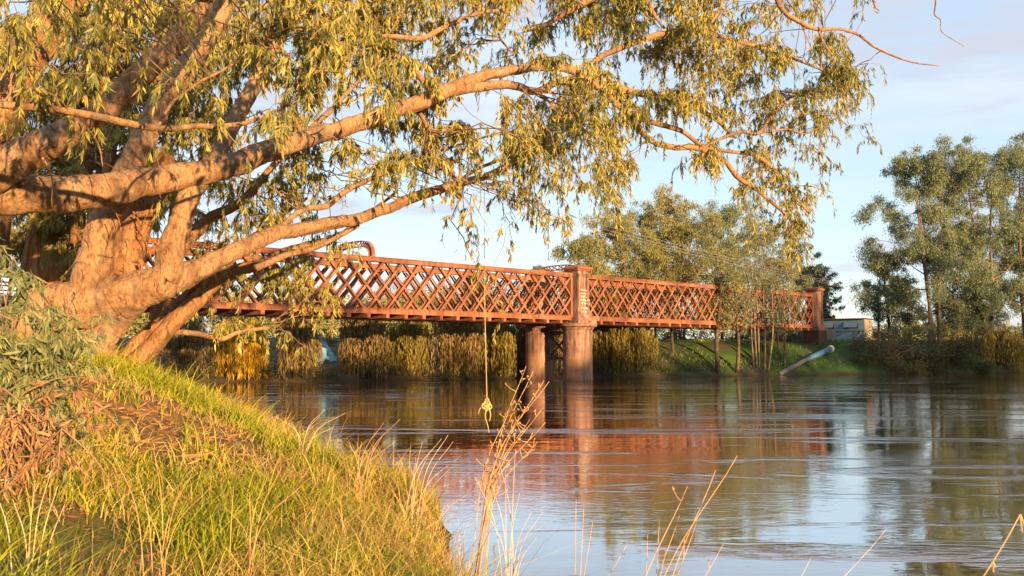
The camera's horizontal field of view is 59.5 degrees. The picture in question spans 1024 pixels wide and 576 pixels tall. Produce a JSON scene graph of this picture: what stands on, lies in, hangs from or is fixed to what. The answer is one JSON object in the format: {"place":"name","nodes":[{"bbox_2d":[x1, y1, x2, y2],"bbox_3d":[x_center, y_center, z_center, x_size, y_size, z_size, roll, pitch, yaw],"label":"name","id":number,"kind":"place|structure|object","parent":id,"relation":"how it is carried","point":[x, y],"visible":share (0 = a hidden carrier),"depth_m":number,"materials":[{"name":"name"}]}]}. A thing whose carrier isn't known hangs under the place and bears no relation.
{"place":"outdoors","nodes":[
{"label":"outdoors","id":0,"kind":"place"},
{"bbox_2d":[0,337,1023,575],"bbox_3d":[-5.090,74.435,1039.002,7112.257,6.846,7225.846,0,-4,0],"label":"ground","id":1,"kind":"structure","parent":0,"point":[728,350],"depth_m":12.99,"materials":[{"name":"soil"}]},
{"bbox_2d":[0,472,63,575],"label":"grass tuft","id":2,"kind":"object","parent":1,"relation":"on","point":[28,556],"visible":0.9,"depth_m":5.12,"materials":[{"name":"yellow plant"}]},
{"bbox_2d":[20,213,65,290],"bbox_3d":[-10.802,-0.230,20.521,1.325,4.102,1.212,-3,-5,39],"label":"willow tree","id":3,"kind":"object","parent":1,"relation":"on","point":[34,245],"visible":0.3,"depth_m":20.19,"materials":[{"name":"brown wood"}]},
{"bbox_2d":[0,237,118,499],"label":"gum sapling","id":4,"kind":"object","parent":1,"relation":"on","point":[19,372],"visible":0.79,"depth_m":7.74,"materials":[{"name":"green plant"}]},
{"bbox_2d":[0,373,137,518],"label":"fallen branch","id":5,"kind":"object","parent":1,"relation":"on","point":[14,426],"visible":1,"depth_m":6.87,"materials":[{"name":"brown plant"}]},
{"bbox_2d":[115,448,210,575],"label":"grass tuft","id":6,"kind":"object","parent":1,"relation":"on","point":[163,565],"visible":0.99,"depth_m":6.07,"materials":[{"name":"yellow plant"}]},
{"bbox_2d":[150,349,191,381],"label":"shrub","id":7,"kind":"object","parent":1,"relation":"on","point":[165,363],"visible":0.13,"depth_m":75.52,"materials":[{"name":"green plant"}]},
{"bbox_2d":[154,315,221,378],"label":"willow tree","id":8,"kind":"object","parent":1,"relation":"on","point":[185,344],"visible":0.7,"depth_m":78.48,"materials":[{"name":"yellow plant"}]},
{"bbox_2d":[0,356,446,575],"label":"leaf litter","id":9,"kind":"object","parent":1,"relation":"on","point":[131,414],"visible":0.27,"depth_m":10.87,"materials":[{"name":"brown plant"}]},
{"bbox_2d":[210,316,268,380],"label":"willow tree","id":10,"kind":"object","parent":1,"relation":"on","point":[239,364],"visible":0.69,"depth_m":77.89,"materials":[{"name":"yellow plant"}]},
{"bbox_2d":[118,140,394,367],"bbox_3d":[-6.419,-0.666,23.070,7.057,6.362,5.077,1,-4,-9],"label":"gum tree","id":11,"kind":"object","parent":1,"relation":"on","point":[158,332],"visible":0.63,"depth_m":22.33,"materials":[{"name":"green plant"}]},
{"bbox_2d":[224,467,300,575],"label":"grass tuft","id":12,"kind":"object","parent":1,"relation":"on","point":[252,558],"visible":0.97,"depth_m":6.86,"materials":[{"name":"yellow plant"}]},
{"bbox_2d":[0,308,541,575],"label":"grass","id":13,"kind":"structure","parent":1,"relation":"on","point":[143,374],"depth_m":9.04,"materials":[{"name":"green plant"}]},
{"bbox_2d":[255,365,294,378],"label":"shrub","id":14,"kind":"object","parent":1,"relation":"on","point":[271,372],"visible":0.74,"depth_m":78.79,"materials":[{"name":"green plant"}]},
{"bbox_2d":[273,302,322,380],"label":"willow tree","id":15,"kind":"object","parent":1,"relation":"on","point":[305,336],"visible":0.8,"depth_m":78.80,"materials":[{"name":"yellow plant"}]},
{"bbox_2d":[277,413,344,458],"bbox_3d":[-2.917,2.159,12.885,1.042,0.832,0.213,0,-4,0],"label":"grass tuft","id":16,"kind":"object","parent":1,"relation":"on","point":[306,433],"visible":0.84,"depth_m":12.89,"materials":[{"name":"beige plant"}]},
{"bbox_2d":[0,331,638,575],"bbox_3d":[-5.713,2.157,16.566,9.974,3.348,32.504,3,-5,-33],"label":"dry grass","id":17,"kind":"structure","parent":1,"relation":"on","point":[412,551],"depth_m":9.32,"materials":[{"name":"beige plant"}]},
{"bbox_2d":[317,332,336,363],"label":"tarpaulin","id":18,"kind":"object","parent":1,"relation":"on","point":[327,354],"visible":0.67,"depth_m":83.77,"materials":[{"name":"blue plastic"}]},
{"bbox_2d":[318,331,339,345],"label":"shrub","id":19,"kind":"object","parent":1,"relation":"on","point":[327,339],"visible":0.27,"depth_m":91.54,"materials":[{"name":"green plant"}]},
{"bbox_2d":[336,299,390,380],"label":"willow tree","id":20,"kind":"object","parent":1,"relation":"on","point":[359,338],"visible":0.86,"depth_m":80.63,"materials":[{"name":"yellow plant"}]},
{"bbox_2d":[349,419,399,503],"bbox_3d":[-1.812,2.349,11.847,0.674,1.235,0.240,0,-4,0],"label":"grass tuft","id":21,"kind":"object","parent":1,"relation":"on","point":[357,476],"visible":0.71,"depth_m":11.81,"materials":[{"name":"beige plant"}]},
{"bbox_2d":[383,306,433,377],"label":"willow tree","id":22,"kind":"object","parent":1,"relation":"on","point":[408,339],"visible":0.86,"depth_m":83.15,"materials":[{"name":"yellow plant"}]},
{"bbox_2d":[0,220,835,380],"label":"lattice bridge","id":23,"kind":"structure","parent":1,"relation":"on","point":[540,320],"depth_m":80.03,"materials":[{"name":"red metal"}]},
{"bbox_2d":[419,347,439,363],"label":"shrub","id":24,"kind":"object","parent":1,"relation":"on","point":[429,356],"visible":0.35,"depth_m":87.55,"materials":[{"name":"green plant"}]},
{"bbox_2d":[157,353,704,381],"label":"undergrowth","id":25,"kind":"object","parent":1,"relation":"on","point":[415,371],"visible":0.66,"depth_m":82.47,"materials":[{"name":"green plant"}]},
{"bbox_2d":[405,437,458,526],"bbox_3d":[-1.031,2.573,11.348,0.753,1.408,0.204,0,-4,0],"label":"grass tuft","id":26,"kind":"object","parent":1,"relation":"on","point":[412,505],"visible":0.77,"depth_m":11.31,"materials":[{"name":"beige plant"}]},
{"bbox_2d":[430,284,481,377],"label":"willow tree","id":27,"kind":"object","parent":1,"relation":"on","point":[455,344],"visible":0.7,"depth_m":84.53,"materials":[{"name":"yellow plant"}]},
{"bbox_2d":[460,276,487,305],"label":"gum tree","id":28,"kind":"object","parent":1,"relation":"on","point":[469,281],"visible":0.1,"depth_m":149.85,"materials":[{"name":"green plant"}]},
{"bbox_2d":[0,0,963,358],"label":"gum tree","id":29,"kind":"object","parent":1,"relation":"on","point":[104,90],"visible":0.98,"depth_m":19.91,"materials":[{"name":"green plant"}]},
{"bbox_2d":[478,187,491,430],"bbox_3d":[-0.777,0.408,26.034,0.416,7.534,0.163,0,-4,0],"label":"rope swing","id":30,"kind":"object","parent":29,"relation":"hanging from","point":[486,407],"visible":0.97,"depth_m":25.88,"materials":[{"name":"yellow fabric"}]},
{"bbox_2d":[471,304,518,377],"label":"willow tree","id":31,"kind":"object","parent":1,"relation":"on","point":[503,351],"visible":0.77,"depth_m":86.62,"materials":[{"name":"yellow plant"}]},
{"bbox_2d":[475,461,542,575],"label":"dry stalks","id":32,"kind":"object","parent":1,"relation":"on","point":[512,521],"visible":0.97,"depth_m":9.40,"materials":[{"name":"beige plant"}]},
{"bbox_2d":[471,367,548,575],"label":"dry weed","id":33,"kind":"object","parent":1,"relation":"on","point":[493,481],"visible":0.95,"depth_m":10.34,"materials":[{"name":"beige plant"}]},
{"bbox_2d":[513,293,562,376],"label":"willow tree","id":34,"kind":"object","parent":1,"relation":"on","point":[558,338],"visible":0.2,"depth_m":87.98,"materials":[{"name":"yellow plant"}]},
{"bbox_2d":[524,263,552,302],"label":"gum tree","id":35,"kind":"object","parent":1,"relation":"on","point":[536,267],"visible":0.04,"depth_m":150.17,"materials":[{"name":"green plant"}]},
{"bbox_2d":[121,267,1022,340],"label":"distant woodland","id":36,"kind":"object","parent":1,"relation":"on","point":[142,320],"visible":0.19,"depth_m":130.60,"materials":[{"name":"green plant"}]},
{"bbox_2d":[546,228,630,308],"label":"gum tree","id":37,"kind":"object","parent":1,"relation":"on","point":[586,246],"visible":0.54,"depth_m":103.16,"materials":[{"name":"green plant"}]},
{"bbox_2d":[575,509,626,575],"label":"dry stalks","id":38,"kind":"object","parent":1,"relation":"on","point":[588,549],"visible":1,"depth_m":5.28,"materials":[{"name":"beige plant"}]},
{"bbox_2d":[592,290,630,376],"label":"willow tree","id":39,"kind":"object","parent":1,"relation":"on","point":[608,341],"visible":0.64,"depth_m":91.55,"materials":[{"name":"yellow plant"}]},
{"bbox_2d":[581,193,673,317],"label":"gum tree","id":40,"kind":"object","parent":1,"relation":"on","point":[624,247],"visible":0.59,"depth_m":108.19,"materials":[{"name":"green plant"}]},
{"bbox_2d":[622,327,658,372],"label":"willow tree","id":41,"kind":"object","parent":1,"relation":"on","point":[640,342],"visible":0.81,"depth_m":92.51,"materials":[{"name":"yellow plant"}]},
{"bbox_2d":[597,197,708,338],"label":"gum tree","id":42,"kind":"object","parent":1,"relation":"on","point":[655,231],"visible":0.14,"depth_m":115.19,"materials":[{"name":"green plant"}]},
{"bbox_2d":[649,333,669,339],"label":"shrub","id":43,"kind":"object","parent":1,"relation":"on","point":[664,338],"visible":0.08,"depth_m":109.35,"materials":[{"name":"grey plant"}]},
{"bbox_2d":[653,279,687,351],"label":"gum tree","id":44,"kind":"object","parent":1,"relation":"on","point":[671,329],"visible":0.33,"depth_m":98.75,"materials":[{"name":"green plant"}]},
{"bbox_2d":[630,181,728,339],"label":"gum tree","id":45,"kind":"object","parent":1,"relation":"on","point":[689,229],"visible":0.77,"depth_m":111.30,"materials":[{"name":"green plant"}]},
{"bbox_2d":[661,330,712,339],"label":"shrub","id":46,"kind":"object","parent":1,"relation":"on","point":[694,336],"visible":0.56,"depth_m":111.29,"materials":[{"name":"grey plant"}]},
{"bbox_2d":[646,456,736,575],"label":"dry stalks","id":47,"kind":"object","parent":1,"relation":"on","point":[683,538],"visible":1,"depth_m":5.02,"materials":[{"name":"beige plant"}]},
{"bbox_2d":[690,235,750,373],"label":"gum tree","id":48,"kind":"object","parent":1,"relation":"on","point":[732,281],"visible":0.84,"depth_m":96.17,"materials":[{"name":"green plant"}]},
{"bbox_2d":[688,198,762,338],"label":"gum tree","id":49,"kind":"object","parent":1,"relation":"on","point":[728,217],"visible":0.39,"depth_m":117.65,"materials":[{"name":"green plant"}]},
{"bbox_2d":[708,330,756,338],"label":"shrub","id":50,"kind":"object","parent":1,"relation":"on","point":[735,337],"visible":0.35,"depth_m":121.70,"materials":[{"name":"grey plant"}]},
{"bbox_2d":[709,264,756,371],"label":"gum tree","id":51,"kind":"object","parent":1,"relation":"on","point":[744,322],"visible":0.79,"depth_m":96.66,"materials":[{"name":"green plant"}]},
{"bbox_2d":[718,203,804,339],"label":"gum tree","id":52,"kind":"object","parent":1,"relation":"on","point":[782,264],"visible":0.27,"depth_m":121.80,"materials":[{"name":"green plant"}]},
{"bbox_2d":[723,218,812,370],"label":"gum tree","id":53,"kind":"object","parent":1,"relation":"on","point":[763,308],"visible":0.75,"depth_m":99.87,"materials":[{"name":"green plant"}]},
{"bbox_2d":[729,332,845,340],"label":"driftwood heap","id":54,"kind":"object","parent":1,"relation":"on","point":[792,338],"visible":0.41,"depth_m":115.61,"materials":[{"name":"brown wood"}]},
{"bbox_2d":[765,279,812,364],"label":"gum tree","id":55,"kind":"object","parent":1,"relation":"on","point":[783,331],"visible":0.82,"depth_m":101.83,"materials":[{"name":"green plant"}]},
{"bbox_2d":[760,236,823,323],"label":"gum tree","id":56,"kind":"object","parent":1,"relation":"on","point":[801,281],"visible":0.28,"depth_m":125.24,"materials":[{"name":"green plant"}]},
{"bbox_2d":[778,345,834,374],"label":"intake pipe","id":57,"kind":"object","parent":1,"relation":"on","point":[824,351],"visible":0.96,"depth_m":103.67,"materials":[{"name":"metal"}]},
{"bbox_2d":[793,251,846,318],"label":"gum tree","id":58,"kind":"object","parent":1,"relation":"on","point":[827,287],"visible":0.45,"depth_m":133.34,"materials":[{"name":"green plant"}]},
{"bbox_2d":[811,343,837,348],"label":"shrub","id":59,"kind":"object","parent":1,"relation":"on","point":[824,345],"visible":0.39,"depth_m":108.91,"materials":[{"name":"green plant"}]},
{"bbox_2d":[801,530,885,575],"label":"dry stalks","id":60,"kind":"object","parent":1,"relation":"on","point":[857,562],"visible":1,"depth_m":4.20,"materials":[{"name":"beige plant"}]},
{"bbox_2d":[823,318,873,340],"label":"pump shed","id":61,"kind":"structure","parent":1,"relation":"on","point":[848,326],"depth_m":117.99,"materials":[{"name":"metal"}]},
{"bbox_2d":[824,322,833,328],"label":"window","id":62,"kind":"structure","parent":61,"relation":"in","point":[830,325],"depth_m":119.19,"materials":[{"name":"glass"}]},
{"bbox_2d":[843,322,857,327],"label":"window","id":63,"kind":"structure","parent":61,"relation":"in","point":[846,324],"depth_m":117.51,"materials":[{"name":"glass"}]},
{"bbox_2d":[849,243,919,339],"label":"gum tree","id":64,"kind":"object","parent":1,"relation":"on","point":[879,315],"visible":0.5,"depth_m":124.00,"materials":[{"name":"green plant"}]},
{"bbox_2d":[846,319,929,373],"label":"shrub","id":65,"kind":"object","parent":1,"relation":"on","point":[885,358],"visible":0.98,"depth_m":105.94,"materials":[{"name":"green plant"}]},
{"bbox_2d":[900,335,944,355],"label":"fallen bough","id":66,"kind":"object","parent":1,"relation":"on","point":[917,345],"visible":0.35,"depth_m":108.53,"materials":[{"name":"brown wood"}]},
{"bbox_2d":[847,132,1000,343],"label":"gum tree","id":67,"kind":"object","parent":1,"relation":"on","point":[935,173],"visible":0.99,"depth_m":115.77,"materials":[{"name":"green plant"}]},
{"bbox_2d":[889,322,958,372],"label":"shrub","id":68,"kind":"object","parent":1,"relation":"on","point":[919,357],"visible":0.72,"depth_m":107.52,"materials":[{"name":"green plant"}]},
{"bbox_2d":[853,143,1023,337],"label":"gum tree","id":69,"kind":"object","parent":1,"relation":"on","point":[976,319],"visible":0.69,"depth_m":117.69,"materials":[{"name":"green plant"}]},
{"bbox_2d":[924,326,1000,372],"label":"shrub","id":70,"kind":"object","parent":1,"relation":"on","point":[957,355],"visible":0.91,"depth_m":108.67,"materials":[{"name":"green plant"}]},
{"bbox_2d":[946,131,1023,341],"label":"gum tree","id":71,"kind":"object","parent":1,"relation":"on","point":[1003,263],"visible":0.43,"depth_m":121.91,"materials":[{"name":"green plant"}]},
{"bbox_2d":[967,325,1023,371],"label":"shrub","id":72,"kind":"object","parent":1,"relation":"on","point":[996,341],"visible":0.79,"depth_m":111.63,"materials":[{"name":"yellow plant"}]},
{"bbox_2d":[983,514,1023,575],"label":"dry stalks","id":73,"kind":"object","parent":1,"relation":"on","point":[1021,521],"visible":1,"depth_m":3.13,"materials":[{"name":"beige plant"}]},
{"bbox_2d":[985,174,1023,274],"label":"gum tree","id":74,"kind":"object","parent":1,"relation":"on","point":[997,256],"visible":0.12,"depth_m":126.42,"materials":[{"name":"green plant"}]},
{"bbox_2d":[998,319,1023,366],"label":"shrub","id":75,"kind":"object","parent":1,"relation":"on","point":[1013,348],"visible":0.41,"depth_m":111.87,"materials":[{"name":"green plant"}]},
{"bbox_2d":[0,0,1023,339],"label":"sky","id":76,"kind":"structure","parent":0,"point":[976,88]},
{"bbox_2d":[188,373,1023,575],"bbox_3d":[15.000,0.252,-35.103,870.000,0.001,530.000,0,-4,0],"label":"water","id":77,"kind":"structure","parent":0,"point":[833,474],"depth_m":21.49,"materials":[{"name":"brown liquid"}]},
{"bbox_2d":[599,337,1023,375],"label":"bank grass","id":78,"kind":"structure","parent":0,"point":[721,361],"depth_m":102.83,"materials":[{"name":"green plant"}]},
{"bbox_3d":[-19.500,-2.896,25.218,2.300,9.860,0.470,0,-4,0],"label":"power pole","id":79,"kind":"object","parent":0,"visible":0},
{"bbox_2d":[45,69,877,290],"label":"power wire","id":80,"kind":"object","parent":79,"relation":"attached to","point":[604,225],"visible":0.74,"depth_m":62.92,"materials":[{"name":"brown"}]},
{"bbox_2d":[133,109,856,289],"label":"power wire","id":81,"kind":"object","parent":79,"relation":"attached to","point":[582,227],"visible":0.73,"depth_m":66.32,"materials":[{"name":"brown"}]},
{"bbox_2d":[239,131,875,291],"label":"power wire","id":82,"kind":"object","parent":79,"relation":"attached to","point":[605,229],"visible":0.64,"depth_m":66.85,"materials":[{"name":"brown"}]}
]}

